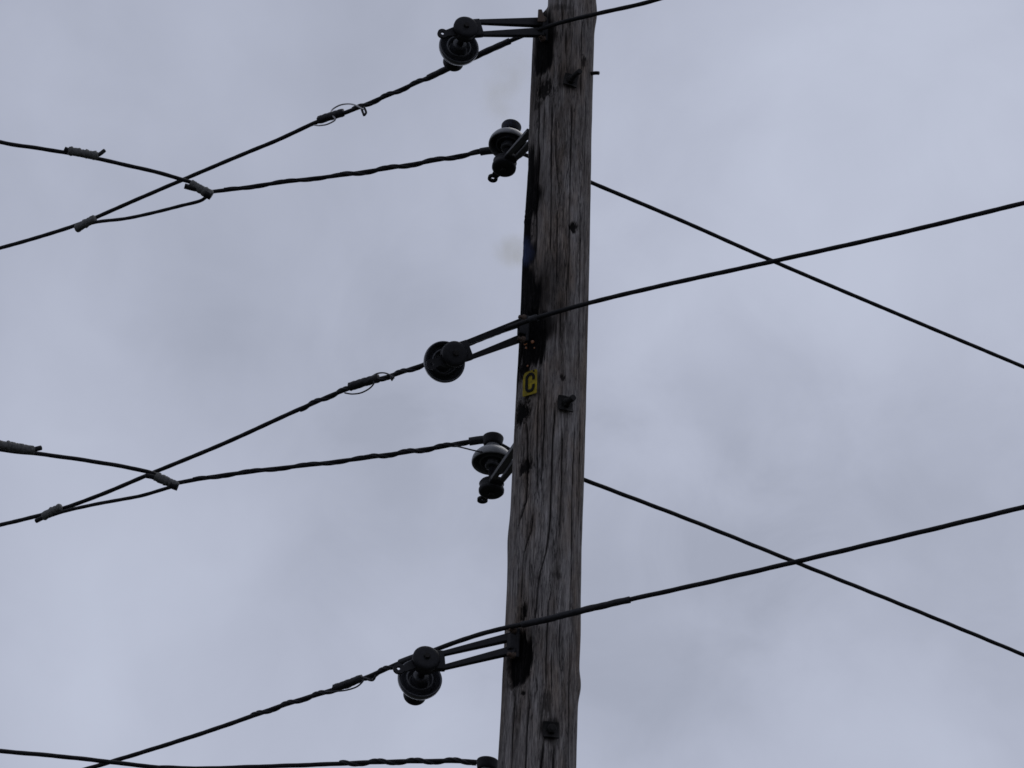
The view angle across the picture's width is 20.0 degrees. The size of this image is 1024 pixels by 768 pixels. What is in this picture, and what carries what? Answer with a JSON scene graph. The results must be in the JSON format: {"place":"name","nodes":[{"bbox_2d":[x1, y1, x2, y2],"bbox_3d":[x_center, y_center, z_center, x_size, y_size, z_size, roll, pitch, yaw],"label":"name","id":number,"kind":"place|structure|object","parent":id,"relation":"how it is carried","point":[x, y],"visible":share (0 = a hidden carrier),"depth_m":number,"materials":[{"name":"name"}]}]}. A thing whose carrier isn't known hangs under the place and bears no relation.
{"place":"outdoors","nodes":[
{"label":"outdoors","id":0,"kind":"place"},
{"bbox_2d":[0,0,1023,767],"label":"sky","id":1,"kind":"structure","parent":0,"point":[778,409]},
{"bbox_3d":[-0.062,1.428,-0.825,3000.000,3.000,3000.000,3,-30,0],"label":"ground","id":2,"kind":"structure","parent":0,"visible":0},
{"bbox_2d":[497,0,599,767],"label":"utility pole","id":3,"kind":"object","parent":2,"relation":"on","point":[541,684],"visible":0.95,"depth_m":10.60,"materials":[{"name":"brown wood"}]},
{"bbox_2d":[393,628,519,674],"bbox_3d":[-0.190,0.945,10.170,0.442,0.173,0.085,-2,-30,8],"label":"insulator bracket","id":4,"kind":"object","parent":3,"relation":"attached to","point":[426,660],"visible":1,"depth_m":10.15,"materials":[{"name":"metal"}]},
{"bbox_2d":[398,660,441,705],"bbox_3d":[-0.328,1.049,10.279,0.159,0.159,0.212,3,-39,-12],"label":"insulator","id":5,"kind":"object","parent":4,"relation":"attached to","point":[416,688],"visible":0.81,"depth_m":10.26,"materials":[{"name":"ceramic"}]},
{"bbox_2d":[84,505,1023,767],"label":"power line","id":6,"kind":"object","parent":5,"relation":"attached to","point":[562,615],"visible":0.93,"depth_m":10.04,"materials":[{"name":"metal"}]},
{"bbox_2d":[325,674,376,692],"bbox_3d":[-0.593,1.094,10.552,0.279,0.065,0.045,-20,-37,33],"label":"cable grip","id":7,"kind":"object","parent":6,"relation":"attached to","point":[342,685],"visible":1,"depth_m":10.55,"materials":[{"name":"metal"}]},
{"bbox_2d":[426,314,528,369],"bbox_3d":[-0.119,-0.149,10.753,0.437,0.113,0.093,-18,-6,-21],"label":"insulator bracket","id":8,"kind":"object","parent":3,"relation":"attached to","point":[455,354],"visible":1,"depth_m":10.75,"materials":[{"name":"metal"}]},
{"bbox_2d":[423,341,464,382],"bbox_3d":[-0.255,-0.081,10.854,0.159,0.159,0.212,-18,-6,-21],"label":"insulator","id":9,"kind":"object","parent":8,"relation":"attached to","point":[442,374],"visible":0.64,"depth_m":10.85,"materials":[{"name":"ceramic"}]},
{"bbox_2d":[0,201,1023,526],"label":"power line","id":10,"kind":"object","parent":9,"relation":"attached to","point":[572,307],"visible":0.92,"depth_m":10.67,"materials":[{"name":"metal"}]},
{"bbox_2d":[35,504,62,522],"bbox_3d":[-1.894,0.529,11.863,0.133,0.045,0.034,-27,-39,22],"label":"splice connector","id":11,"kind":"object","parent":10,"relation":"attached to","point":[50,511],"visible":1,"depth_m":11.85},
{"bbox_2d":[42,486,169,519],"bbox_3d":[-1.639,0.479,11.709,0.723,0.043,0.017,-16,-35,29],"label":"jumper cable","id":12,"kind":"object","parent":11,"relation":"attached to","point":[113,500],"visible":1,"depth_m":11.69,"materials":[{"name":"black rubber"}]},
{"bbox_2d":[344,372,394,394],"bbox_3d":[-0.540,-0.007,11.151,0.268,0.108,0.060,-18,-36,31],"label":"cable grip","id":13,"kind":"object","parent":10,"relation":"attached to","point":[364,382],"visible":1,"depth_m":11.16,"materials":[{"name":"metal"}]},
{"bbox_2d":[437,9,548,42],"bbox_3d":[-0.068,-1.398,11.380,0.487,0.132,0.111,-7,-26,-18],"label":"insulator bracket","id":14,"kind":"object","parent":3,"relation":"attached to","point":[465,29],"visible":1,"depth_m":11.37,"materials":[{"name":"metal"}]},
{"bbox_2d":[439,34,478,71],"bbox_3d":[-0.211,-1.322,11.431,0.159,0.159,0.212,-7,-26,-18],"label":"insulator","id":15,"kind":"object","parent":14,"relation":"attached to","point":[456,54],"visible":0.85,"depth_m":11.42,"materials":[{"name":"ceramic"}]},
{"bbox_2d":[0,0,660,249],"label":"power line","id":16,"kind":"object","parent":15,"relation":"attached to","point":[481,53],"visible":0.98,"depth_m":11.77,"materials":[{"name":"metal"}]},
{"bbox_2d":[74,215,96,231],"bbox_3d":[-1.825,-0.687,12.425,0.105,0.046,0.036,-25,-39,24],"label":"splice connector","id":17,"kind":"object","parent":16,"relation":"attached to","point":[80,226],"visible":1,"depth_m":12.41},
{"bbox_2d":[92,197,206,224],"bbox_3d":[-1.560,-0.724,12.276,0.691,0.071,0.018,-14,-34,26],"label":"jumper cable","id":18,"kind":"object","parent":17,"relation":"attached to","point":[151,212],"visible":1,"depth_m":12.25,"materials":[{"name":"black rubber"}]},
{"bbox_2d":[313,103,366,125],"bbox_3d":[-0.694,-1.103,11.814,0.294,0.152,0.064,-21,-37,35],"label":"cable grip","id":19,"kind":"object","parent":16,"relation":"attached to","point":[330,116],"visible":1,"depth_m":11.82,"materials":[{"name":"metal"}]},
{"bbox_2d":[477,444,512,503],"bbox_3d":[-0.034,0.344,10.940,0.098,0.121,0.465,15,-39,-17],"label":"insulator bracket","id":20,"kind":"object","parent":3,"relation":"attached to","point":[491,486],"visible":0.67,"depth_m":10.99,"materials":[{"name":"metal"}]},
{"bbox_2d":[471,432,512,475],"bbox_3d":[-0.075,0.291,11.118,0.159,0.212,0.159,15,-39,-17],"label":"insulator","id":21,"kind":"object","parent":20,"relation":"attached to","point":[488,459],"visible":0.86,"depth_m":11.10,"materials":[{"name":"grey ceramic"}]},
{"bbox_2d":[177,436,1023,656],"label":"power line","id":22,"kind":"object","parent":21,"relation":"attached to","point":[475,440],"visible":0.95,"depth_m":11.48,"materials":[{"name":"metal"}]},
{"bbox_2d":[0,449,156,474],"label":"tap line","id":23,"kind":"object","parent":22,"relation":"attached to","point":[87,460],"visible":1,"depth_m":11.40,"materials":[{"name":"black rubber"}]},
{"bbox_2d":[0,440,41,454],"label":"splice connector","id":24,"kind":"object","parent":23,"relation":"attached to","point":[8,445],"visible":1,"depth_m":11.21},
{"bbox_2d":[145,472,179,490],"bbox_3d":[-1.384,0.380,11.497,0.140,0.047,0.034,25,-32,-1],"label":"splice connector","id":25,"kind":"object","parent":23,"relation":"attached to","point":[164,480],"visible":1,"depth_m":11.48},
{"bbox_2d":[488,129,528,182],"bbox_3d":[0.006,-0.897,11.583,0.098,0.122,0.386,27,-46,-18],"label":"insulator bracket","id":26,"kind":"object","parent":3,"relation":"attached to","point":[504,164],"visible":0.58,"depth_m":11.62,"materials":[{"name":"metal"}]},
{"bbox_2d":[488,119,526,156],"bbox_3d":[-0.015,-0.973,11.748,0.159,0.212,0.159,27,-46,-18],"label":"insulator","id":27,"kind":"object","parent":26,"relation":"attached to","point":[505,136],"visible":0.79,"depth_m":11.73,"materials":[{"name":"grey ceramic"}]},
{"bbox_2d":[213,147,1023,368],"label":"power line","id":28,"kind":"object","parent":27,"relation":"attached to","point":[484,151],"visible":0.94,"depth_m":12.09,"materials":[{"name":"metal"}]},
{"bbox_2d":[0,140,191,183],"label":"tap line","id":29,"kind":"object","parent":28,"relation":"attached to","point":[106,160],"visible":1,"depth_m":11.98,"materials":[{"name":"black rubber"}]},
{"bbox_2d":[64,146,105,159],"bbox_3d":[-1.752,-0.952,11.902,0.172,0.060,0.034,10,-31,-12],"label":"splice connector","id":30,"kind":"object","parent":29,"relation":"attached to","point":[80,152],"visible":1,"depth_m":11.89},
{"bbox_2d":[184,180,213,199],"bbox_3d":[-1.304,-0.809,12.084,0.121,0.058,0.035,29,-32,2],"label":"splice connector","id":31,"kind":"object","parent":29,"relation":"attached to","point":[203,191],"visible":1,"depth_m":12.07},
{"bbox_2d":[522,369,536,396],"bbox_3d":[0.064,-0.004,10.656,0.062,0.102,0.008,-18,-36,29],"label":"pole tag","id":32,"kind":"object","parent":3,"relation":"attached to","point":[529,382],"visible":1,"depth_m":10.65,"materials":[{"name":"yellow metal"}]},
{"bbox_3d":[-0.069,1.502,10.326,0.098,0.121,0.524,14,-36,-11],"label":"insulator bracket","id":33,"kind":"object","parent":3,"relation":"attached to","visible":0},
{"bbox_2d":[476,756,497,767],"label":"insulator","id":34,"kind":"object","parent":33,"relation":"attached to","point":[486,762],"visible":0.97,"depth_m":10.55,"materials":[{"name":"grey ceramic"}]},
{"bbox_2d":[158,757,476,767],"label":"power line","id":35,"kind":"object","parent":34,"relation":"attached to","point":[417,760],"visible":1,"depth_m":10.78,"materials":[{"name":"metal"}]},
{"bbox_2d":[0,749,158,767],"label":"tap line","id":36,"kind":"object","parent":35,"relation":"attached to","point":[70,757],"visible":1,"depth_m":10.89,"materials":[{"name":"black rubber"}]}
]}

